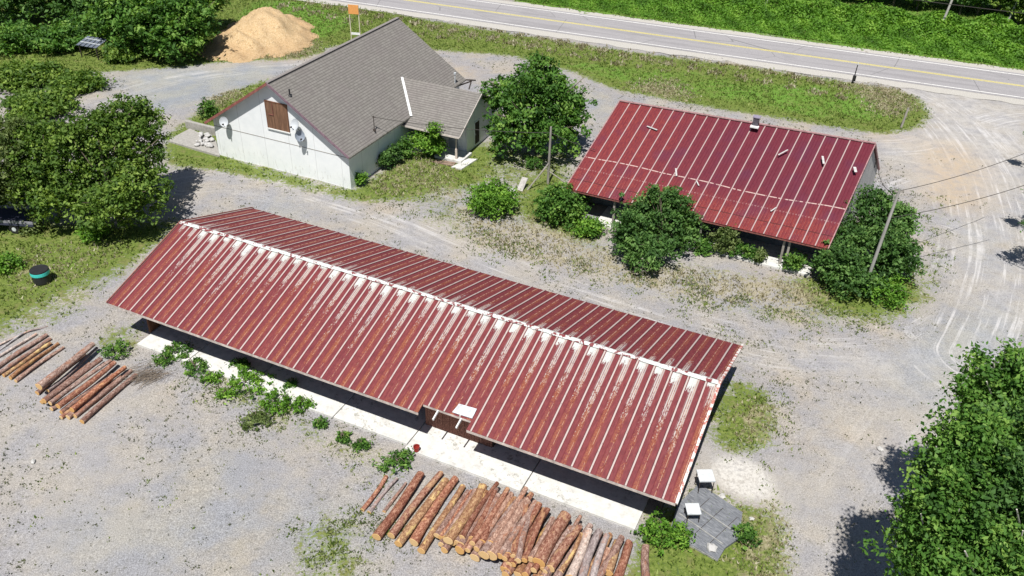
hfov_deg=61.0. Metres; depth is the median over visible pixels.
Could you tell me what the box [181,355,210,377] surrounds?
weed clump
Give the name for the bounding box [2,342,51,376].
log
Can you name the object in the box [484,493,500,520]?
log
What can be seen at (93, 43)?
solar panel
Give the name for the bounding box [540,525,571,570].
log
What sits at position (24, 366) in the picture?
log
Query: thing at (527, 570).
log
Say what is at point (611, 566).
log
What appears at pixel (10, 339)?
log
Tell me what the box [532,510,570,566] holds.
log
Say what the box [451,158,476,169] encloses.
doorstep slab
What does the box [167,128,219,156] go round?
concrete pad
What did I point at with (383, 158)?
shrub
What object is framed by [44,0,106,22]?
leafy tree
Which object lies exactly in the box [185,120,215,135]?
wall
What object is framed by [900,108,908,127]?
stub post
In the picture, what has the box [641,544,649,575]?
log
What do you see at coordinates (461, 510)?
log
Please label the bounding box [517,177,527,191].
leaning board
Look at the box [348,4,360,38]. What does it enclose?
notice board
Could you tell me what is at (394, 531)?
log
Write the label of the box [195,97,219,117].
shrub
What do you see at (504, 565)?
log
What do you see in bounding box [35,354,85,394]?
log
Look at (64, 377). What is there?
log
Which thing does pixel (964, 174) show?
overhead cable
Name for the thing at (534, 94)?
leafy tree
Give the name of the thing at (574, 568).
log
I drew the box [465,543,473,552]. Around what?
log
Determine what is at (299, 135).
satellite dish
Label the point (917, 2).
forest tree
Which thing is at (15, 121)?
leafy tree
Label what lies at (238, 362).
weed clump
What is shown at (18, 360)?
log
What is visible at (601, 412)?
long shed
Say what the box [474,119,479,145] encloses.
wing door
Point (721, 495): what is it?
stone
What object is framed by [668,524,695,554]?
weed clump
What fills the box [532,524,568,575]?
log
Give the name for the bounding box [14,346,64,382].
log
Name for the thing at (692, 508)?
white stand
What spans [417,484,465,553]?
log
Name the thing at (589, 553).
log
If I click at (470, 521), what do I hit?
log
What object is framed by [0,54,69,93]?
scrub
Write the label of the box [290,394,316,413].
weed clump
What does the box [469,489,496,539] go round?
log
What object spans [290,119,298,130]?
satellite dish
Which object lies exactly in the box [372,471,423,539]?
log
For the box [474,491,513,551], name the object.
log
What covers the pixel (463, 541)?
log
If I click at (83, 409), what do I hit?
log
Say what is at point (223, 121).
satellite dish
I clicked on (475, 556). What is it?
log
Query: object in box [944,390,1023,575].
leafy tree
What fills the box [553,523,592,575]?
log
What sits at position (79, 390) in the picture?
log
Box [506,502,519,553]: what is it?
log
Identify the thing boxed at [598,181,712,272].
bush
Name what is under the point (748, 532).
weed clump
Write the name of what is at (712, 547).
white bag
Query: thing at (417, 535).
log
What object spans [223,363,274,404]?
weed clump
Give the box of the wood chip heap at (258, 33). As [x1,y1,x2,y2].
[196,7,319,62]
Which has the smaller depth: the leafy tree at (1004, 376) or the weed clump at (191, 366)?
the leafy tree at (1004, 376)
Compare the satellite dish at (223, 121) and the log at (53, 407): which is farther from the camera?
the satellite dish at (223, 121)
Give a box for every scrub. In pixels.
[0,19,42,56]
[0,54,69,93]
[0,82,83,123]
[28,21,100,54]
[39,67,116,95]
[52,9,108,43]
[101,42,143,64]
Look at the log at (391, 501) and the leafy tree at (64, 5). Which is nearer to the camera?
the log at (391, 501)
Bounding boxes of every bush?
[404,121,449,156]
[462,176,522,221]
[531,182,593,230]
[570,212,609,238]
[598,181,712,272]
[804,182,928,301]
[854,272,914,311]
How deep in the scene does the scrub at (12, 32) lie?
91.30 m
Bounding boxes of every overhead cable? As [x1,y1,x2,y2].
[376,117,542,132]
[891,185,1023,217]
[901,153,1023,190]
[918,0,1023,13]
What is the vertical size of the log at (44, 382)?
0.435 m
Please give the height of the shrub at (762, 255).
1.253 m
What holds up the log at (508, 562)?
on the log at (505, 572)
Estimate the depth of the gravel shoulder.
98.98 m
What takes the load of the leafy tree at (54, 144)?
on the ground at (978, 296)
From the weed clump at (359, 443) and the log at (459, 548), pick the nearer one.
the log at (459, 548)
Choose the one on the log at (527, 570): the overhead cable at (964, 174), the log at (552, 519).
the log at (552, 519)
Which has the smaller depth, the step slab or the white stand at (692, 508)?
the white stand at (692, 508)
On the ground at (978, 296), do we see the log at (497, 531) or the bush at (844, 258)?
the bush at (844, 258)
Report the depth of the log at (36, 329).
52.35 m
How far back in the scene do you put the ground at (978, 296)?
52.19 m
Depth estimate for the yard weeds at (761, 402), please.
54.93 m
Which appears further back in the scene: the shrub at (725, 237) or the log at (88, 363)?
the shrub at (725, 237)
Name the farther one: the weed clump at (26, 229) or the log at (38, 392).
the weed clump at (26, 229)
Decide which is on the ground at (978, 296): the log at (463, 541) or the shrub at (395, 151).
the shrub at (395, 151)
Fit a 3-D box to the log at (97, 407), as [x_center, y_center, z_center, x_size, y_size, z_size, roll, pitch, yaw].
[-21.907,5.940,47.360,0.323,0.334,4.186,13,36,16]
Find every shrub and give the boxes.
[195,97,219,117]
[354,170,368,185]
[376,151,394,169]
[385,143,403,166]
[397,136,412,157]
[524,155,544,168]
[688,237,714,256]
[701,223,743,256]
[727,242,758,260]
[751,246,769,263]
[778,247,808,273]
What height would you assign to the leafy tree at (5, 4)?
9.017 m
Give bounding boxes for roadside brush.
[523,0,1023,67]
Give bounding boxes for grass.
[0,0,1023,575]
[3,21,920,575]
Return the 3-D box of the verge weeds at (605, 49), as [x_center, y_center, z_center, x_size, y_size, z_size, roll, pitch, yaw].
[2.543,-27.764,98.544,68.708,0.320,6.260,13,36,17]
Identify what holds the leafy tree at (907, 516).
on the ground at (978, 296)
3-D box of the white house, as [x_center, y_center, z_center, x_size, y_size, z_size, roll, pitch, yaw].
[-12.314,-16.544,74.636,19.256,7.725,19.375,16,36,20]
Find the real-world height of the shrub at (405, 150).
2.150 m
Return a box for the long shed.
[106,207,743,530]
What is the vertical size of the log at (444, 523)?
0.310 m
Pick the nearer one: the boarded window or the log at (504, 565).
the log at (504, 565)
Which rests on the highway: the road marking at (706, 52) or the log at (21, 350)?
the road marking at (706, 52)
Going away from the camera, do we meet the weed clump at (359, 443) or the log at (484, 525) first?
the log at (484, 525)
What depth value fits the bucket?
44.43 m
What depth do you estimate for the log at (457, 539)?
39.22 m
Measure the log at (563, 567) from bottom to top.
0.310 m
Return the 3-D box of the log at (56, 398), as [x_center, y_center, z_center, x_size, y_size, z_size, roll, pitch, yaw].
[-23.762,5.135,47.962,0.325,0.273,4.161,16,36,20]
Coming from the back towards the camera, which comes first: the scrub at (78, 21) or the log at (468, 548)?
the scrub at (78, 21)
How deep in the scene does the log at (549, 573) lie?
37.86 m
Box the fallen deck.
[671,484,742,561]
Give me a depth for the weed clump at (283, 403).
46.92 m
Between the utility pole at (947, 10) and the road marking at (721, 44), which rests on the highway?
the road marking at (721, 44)
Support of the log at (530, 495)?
on the log
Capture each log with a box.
[0,332,23,350]
[0,332,26,344]
[0,333,36,356]
[0,333,47,367]
[0,337,51,374]
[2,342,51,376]
[9,342,59,379]
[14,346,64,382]
[27,326,46,332]
[35,342,94,389]
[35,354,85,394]
[40,362,89,403]
[41,357,102,403]
[46,347,97,391]
[48,359,111,404]
[50,371,99,410]
[55,361,116,408]
[59,373,112,413]
[59,408,69,418]
[65,376,120,419]
[70,365,126,411]
[73,369,131,417]
[79,373,137,423]
[361,475,387,511]
[367,477,397,513]
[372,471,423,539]
[382,482,406,512]
[387,471,443,538]
[394,477,448,546]
[409,475,458,546]
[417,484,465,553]
[433,489,469,537]
[438,489,471,539]
[438,538,444,546]
[441,488,476,538]
[441,543,451,552]
[443,483,486,544]
[455,529,462,544]
[455,538,469,553]
[459,481,498,538]
[459,487,498,544]
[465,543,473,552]
[469,487,509,545]
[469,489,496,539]
[470,549,480,561]
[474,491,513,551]
[478,497,521,559]
[480,516,494,542]
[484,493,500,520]
[487,497,530,560]
[488,486,527,542]
[497,499,536,558]
[500,513,545,573]
[502,501,541,561]
[502,525,541,575]
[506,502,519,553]
[506,507,544,566]
[510,504,528,557]
[511,507,549,566]
[514,507,533,562]
[514,522,547,575]
[522,512,545,562]
[522,562,533,575]
[526,491,533,499]
[528,516,555,561]
[530,529,564,572]
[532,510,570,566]
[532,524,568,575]
[540,522,582,575]
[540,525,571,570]
[543,515,581,573]
[545,524,581,571]
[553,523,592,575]
[559,532,582,572]
[565,528,592,575]
[578,528,602,575]
[587,532,612,575]
[589,533,609,575]
[597,534,624,575]
[599,547,610,575]
[605,539,621,575]
[613,539,632,575]
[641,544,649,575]
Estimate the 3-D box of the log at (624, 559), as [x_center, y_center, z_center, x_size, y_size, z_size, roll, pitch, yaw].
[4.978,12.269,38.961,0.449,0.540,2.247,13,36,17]
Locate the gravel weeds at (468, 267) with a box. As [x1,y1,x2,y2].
[0,45,986,575]
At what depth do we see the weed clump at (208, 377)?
48.72 m
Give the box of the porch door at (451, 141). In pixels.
[448,137,458,149]
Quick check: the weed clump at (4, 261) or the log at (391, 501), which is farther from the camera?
the weed clump at (4, 261)
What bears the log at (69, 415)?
on the ground at (978, 296)
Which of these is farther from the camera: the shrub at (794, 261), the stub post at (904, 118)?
the stub post at (904, 118)
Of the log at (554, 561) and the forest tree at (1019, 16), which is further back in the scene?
the forest tree at (1019, 16)
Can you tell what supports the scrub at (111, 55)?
on the ground at (978, 296)
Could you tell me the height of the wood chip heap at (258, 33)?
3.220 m
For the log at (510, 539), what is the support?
on the log at (504, 565)
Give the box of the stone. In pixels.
[718,492,725,498]
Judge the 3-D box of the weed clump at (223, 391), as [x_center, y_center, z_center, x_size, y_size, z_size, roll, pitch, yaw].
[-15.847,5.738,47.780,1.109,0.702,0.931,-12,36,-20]
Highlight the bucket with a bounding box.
[413,444,419,451]
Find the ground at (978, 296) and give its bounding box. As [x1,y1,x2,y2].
[0,0,1023,575]
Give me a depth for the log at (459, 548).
38.99 m
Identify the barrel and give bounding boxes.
[29,264,51,285]
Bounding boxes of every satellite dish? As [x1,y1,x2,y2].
[219,117,227,126]
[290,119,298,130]
[295,130,304,141]
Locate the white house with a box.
[204,17,495,188]
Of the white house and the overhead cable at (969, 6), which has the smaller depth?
the white house
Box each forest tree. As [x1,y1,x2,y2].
[906,0,928,9]
[953,0,998,14]
[955,0,990,14]
[988,0,1023,24]
[1001,0,1023,14]
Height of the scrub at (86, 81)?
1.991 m
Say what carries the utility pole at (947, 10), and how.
on the ground at (978, 296)
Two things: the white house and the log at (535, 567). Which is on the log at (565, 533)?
the log at (535, 567)
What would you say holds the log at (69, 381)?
on the log at (53, 407)
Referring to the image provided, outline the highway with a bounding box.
[333,0,1023,98]
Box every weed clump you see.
[0,250,25,274]
[15,215,46,235]
[73,222,112,243]
[97,337,130,359]
[150,349,174,367]
[159,338,195,363]
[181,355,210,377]
[199,368,223,385]
[213,385,232,400]
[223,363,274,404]
[228,356,253,369]
[239,401,276,430]
[255,386,294,416]
[283,376,298,388]
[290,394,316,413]
[311,415,329,429]
[335,430,352,445]
[351,437,373,452]
[369,444,414,472]
[630,506,690,555]
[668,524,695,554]
[731,518,762,550]
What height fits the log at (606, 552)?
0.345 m
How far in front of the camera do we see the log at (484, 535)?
39.33 m
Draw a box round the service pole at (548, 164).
[527,127,564,189]
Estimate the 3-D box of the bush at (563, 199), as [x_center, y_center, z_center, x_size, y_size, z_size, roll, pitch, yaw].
[3.770,-6.328,64.410,4.740,3.065,4.797,2,34,0]
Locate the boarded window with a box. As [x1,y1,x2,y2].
[264,100,290,133]
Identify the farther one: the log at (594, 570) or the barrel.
the barrel
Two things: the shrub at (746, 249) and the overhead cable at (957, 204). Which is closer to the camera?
the overhead cable at (957, 204)
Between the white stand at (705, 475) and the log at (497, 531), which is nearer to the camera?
the log at (497, 531)
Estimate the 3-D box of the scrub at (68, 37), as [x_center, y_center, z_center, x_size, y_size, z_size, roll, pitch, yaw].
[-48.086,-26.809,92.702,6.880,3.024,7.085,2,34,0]
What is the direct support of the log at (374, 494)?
on the ground at (978, 296)
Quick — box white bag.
[707,543,717,551]
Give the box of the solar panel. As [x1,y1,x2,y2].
[76,36,106,59]
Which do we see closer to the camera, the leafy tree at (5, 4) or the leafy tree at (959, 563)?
the leafy tree at (959, 563)
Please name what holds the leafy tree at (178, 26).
on the ground at (978, 296)
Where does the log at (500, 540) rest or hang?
on the log at (483, 553)
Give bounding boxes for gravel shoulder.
[300,0,1023,104]
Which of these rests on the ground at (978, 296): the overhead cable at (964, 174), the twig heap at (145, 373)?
the twig heap at (145, 373)
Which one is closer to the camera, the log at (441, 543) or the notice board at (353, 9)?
the log at (441, 543)
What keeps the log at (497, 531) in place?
on the log
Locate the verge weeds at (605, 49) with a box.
[277,0,850,99]
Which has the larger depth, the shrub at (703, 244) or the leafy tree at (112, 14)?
the leafy tree at (112, 14)
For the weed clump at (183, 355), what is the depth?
50.53 m
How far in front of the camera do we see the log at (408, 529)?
40.75 m
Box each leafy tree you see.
[0,0,27,21]
[0,0,62,21]
[0,111,38,213]
[2,110,116,226]
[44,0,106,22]
[61,92,176,230]
[82,0,169,54]
[121,0,222,63]
[201,0,230,36]
[475,51,597,158]
[858,466,1013,575]
[893,494,1023,575]
[898,392,1023,524]
[937,331,1023,428]
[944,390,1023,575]
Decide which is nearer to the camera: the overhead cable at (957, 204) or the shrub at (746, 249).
the overhead cable at (957, 204)
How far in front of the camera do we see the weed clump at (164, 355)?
49.94 m
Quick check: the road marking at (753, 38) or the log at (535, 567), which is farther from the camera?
the road marking at (753, 38)
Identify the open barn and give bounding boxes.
[565,100,879,276]
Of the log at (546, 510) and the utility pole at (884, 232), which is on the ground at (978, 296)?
the utility pole at (884, 232)
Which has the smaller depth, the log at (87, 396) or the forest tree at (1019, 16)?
the log at (87, 396)
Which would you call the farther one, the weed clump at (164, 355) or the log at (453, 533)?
the weed clump at (164, 355)
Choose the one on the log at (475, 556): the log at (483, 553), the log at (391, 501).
the log at (483, 553)
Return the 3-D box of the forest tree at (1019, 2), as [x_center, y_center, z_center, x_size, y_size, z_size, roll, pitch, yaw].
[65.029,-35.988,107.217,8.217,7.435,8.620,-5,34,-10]
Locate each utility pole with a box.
[869,187,904,272]
[943,0,952,22]
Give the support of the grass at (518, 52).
on the ground at (978, 296)
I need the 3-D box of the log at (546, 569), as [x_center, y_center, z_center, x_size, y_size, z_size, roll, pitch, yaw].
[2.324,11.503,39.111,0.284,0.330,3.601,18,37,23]
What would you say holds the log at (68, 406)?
on the ground at (978, 296)
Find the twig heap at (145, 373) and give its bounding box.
[112,358,176,389]
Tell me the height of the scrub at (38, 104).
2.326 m
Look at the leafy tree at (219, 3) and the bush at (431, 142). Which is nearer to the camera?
the bush at (431, 142)
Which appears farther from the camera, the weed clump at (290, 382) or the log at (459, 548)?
the weed clump at (290, 382)
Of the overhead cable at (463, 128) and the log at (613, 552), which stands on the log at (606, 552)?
the log at (613, 552)
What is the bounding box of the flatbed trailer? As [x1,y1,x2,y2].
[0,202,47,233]
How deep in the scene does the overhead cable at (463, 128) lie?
68.40 m
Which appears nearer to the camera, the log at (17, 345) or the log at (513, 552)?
the log at (513, 552)
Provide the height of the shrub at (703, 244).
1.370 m
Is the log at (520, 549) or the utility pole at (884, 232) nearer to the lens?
the log at (520, 549)
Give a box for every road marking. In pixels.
[342,0,1023,97]
[406,0,1023,86]
[411,0,1023,85]
[472,0,1023,75]
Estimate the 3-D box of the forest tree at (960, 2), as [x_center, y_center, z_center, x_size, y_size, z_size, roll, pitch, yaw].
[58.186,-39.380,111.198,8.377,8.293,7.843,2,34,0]
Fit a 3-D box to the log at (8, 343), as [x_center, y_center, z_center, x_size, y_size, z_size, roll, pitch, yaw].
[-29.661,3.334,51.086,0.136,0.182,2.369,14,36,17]
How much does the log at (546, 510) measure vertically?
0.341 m
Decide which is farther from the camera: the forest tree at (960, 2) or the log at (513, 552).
the forest tree at (960, 2)
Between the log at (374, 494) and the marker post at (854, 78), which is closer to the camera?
the log at (374, 494)
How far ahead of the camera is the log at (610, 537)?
39.27 m
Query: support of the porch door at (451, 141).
in the white house
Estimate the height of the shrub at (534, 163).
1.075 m
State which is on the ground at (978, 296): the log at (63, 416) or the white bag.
the log at (63, 416)
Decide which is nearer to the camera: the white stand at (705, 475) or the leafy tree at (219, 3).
the white stand at (705, 475)
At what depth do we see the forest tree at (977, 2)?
111.51 m
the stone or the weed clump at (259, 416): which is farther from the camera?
the weed clump at (259, 416)
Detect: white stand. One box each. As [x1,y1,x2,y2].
[684,503,700,522]
[695,469,715,492]
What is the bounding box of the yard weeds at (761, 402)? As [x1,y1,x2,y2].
[23,186,955,575]
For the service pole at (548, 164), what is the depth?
68.91 m
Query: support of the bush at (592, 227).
on the ground at (978, 296)
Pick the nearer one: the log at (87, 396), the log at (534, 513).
the log at (534, 513)
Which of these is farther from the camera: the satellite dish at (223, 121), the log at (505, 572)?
the satellite dish at (223, 121)
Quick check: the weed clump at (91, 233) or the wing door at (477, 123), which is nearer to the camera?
the weed clump at (91, 233)
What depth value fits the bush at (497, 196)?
64.63 m
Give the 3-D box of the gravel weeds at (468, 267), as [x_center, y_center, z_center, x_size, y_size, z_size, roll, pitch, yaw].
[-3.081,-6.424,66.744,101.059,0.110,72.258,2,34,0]
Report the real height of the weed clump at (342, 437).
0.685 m
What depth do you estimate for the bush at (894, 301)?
56.61 m
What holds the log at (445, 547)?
on the ground at (978, 296)
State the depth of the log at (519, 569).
38.52 m
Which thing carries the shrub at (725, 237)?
on the ground at (978, 296)
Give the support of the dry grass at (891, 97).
on the ground at (978, 296)
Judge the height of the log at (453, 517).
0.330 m
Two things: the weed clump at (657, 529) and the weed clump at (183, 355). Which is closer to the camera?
the weed clump at (657, 529)
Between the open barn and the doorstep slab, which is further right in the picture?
the open barn
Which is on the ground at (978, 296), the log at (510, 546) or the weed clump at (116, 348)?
the weed clump at (116, 348)
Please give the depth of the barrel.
56.13 m
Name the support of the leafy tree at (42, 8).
on the ground at (978, 296)
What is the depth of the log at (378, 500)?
41.95 m
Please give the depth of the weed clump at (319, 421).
45.87 m
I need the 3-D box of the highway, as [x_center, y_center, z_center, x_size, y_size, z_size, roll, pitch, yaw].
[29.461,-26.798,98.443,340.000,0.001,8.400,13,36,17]
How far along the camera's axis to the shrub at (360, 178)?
68.57 m
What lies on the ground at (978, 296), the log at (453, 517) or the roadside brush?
the roadside brush
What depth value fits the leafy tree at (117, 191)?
60.66 m
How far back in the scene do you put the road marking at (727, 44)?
99.79 m
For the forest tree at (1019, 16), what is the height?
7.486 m
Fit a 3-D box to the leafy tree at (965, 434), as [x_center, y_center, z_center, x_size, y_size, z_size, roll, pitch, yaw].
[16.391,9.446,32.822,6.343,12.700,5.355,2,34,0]
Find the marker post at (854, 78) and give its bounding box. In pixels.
[852,63,858,82]
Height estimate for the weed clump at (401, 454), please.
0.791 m
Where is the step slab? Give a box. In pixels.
[432,159,455,165]
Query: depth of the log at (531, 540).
39.23 m

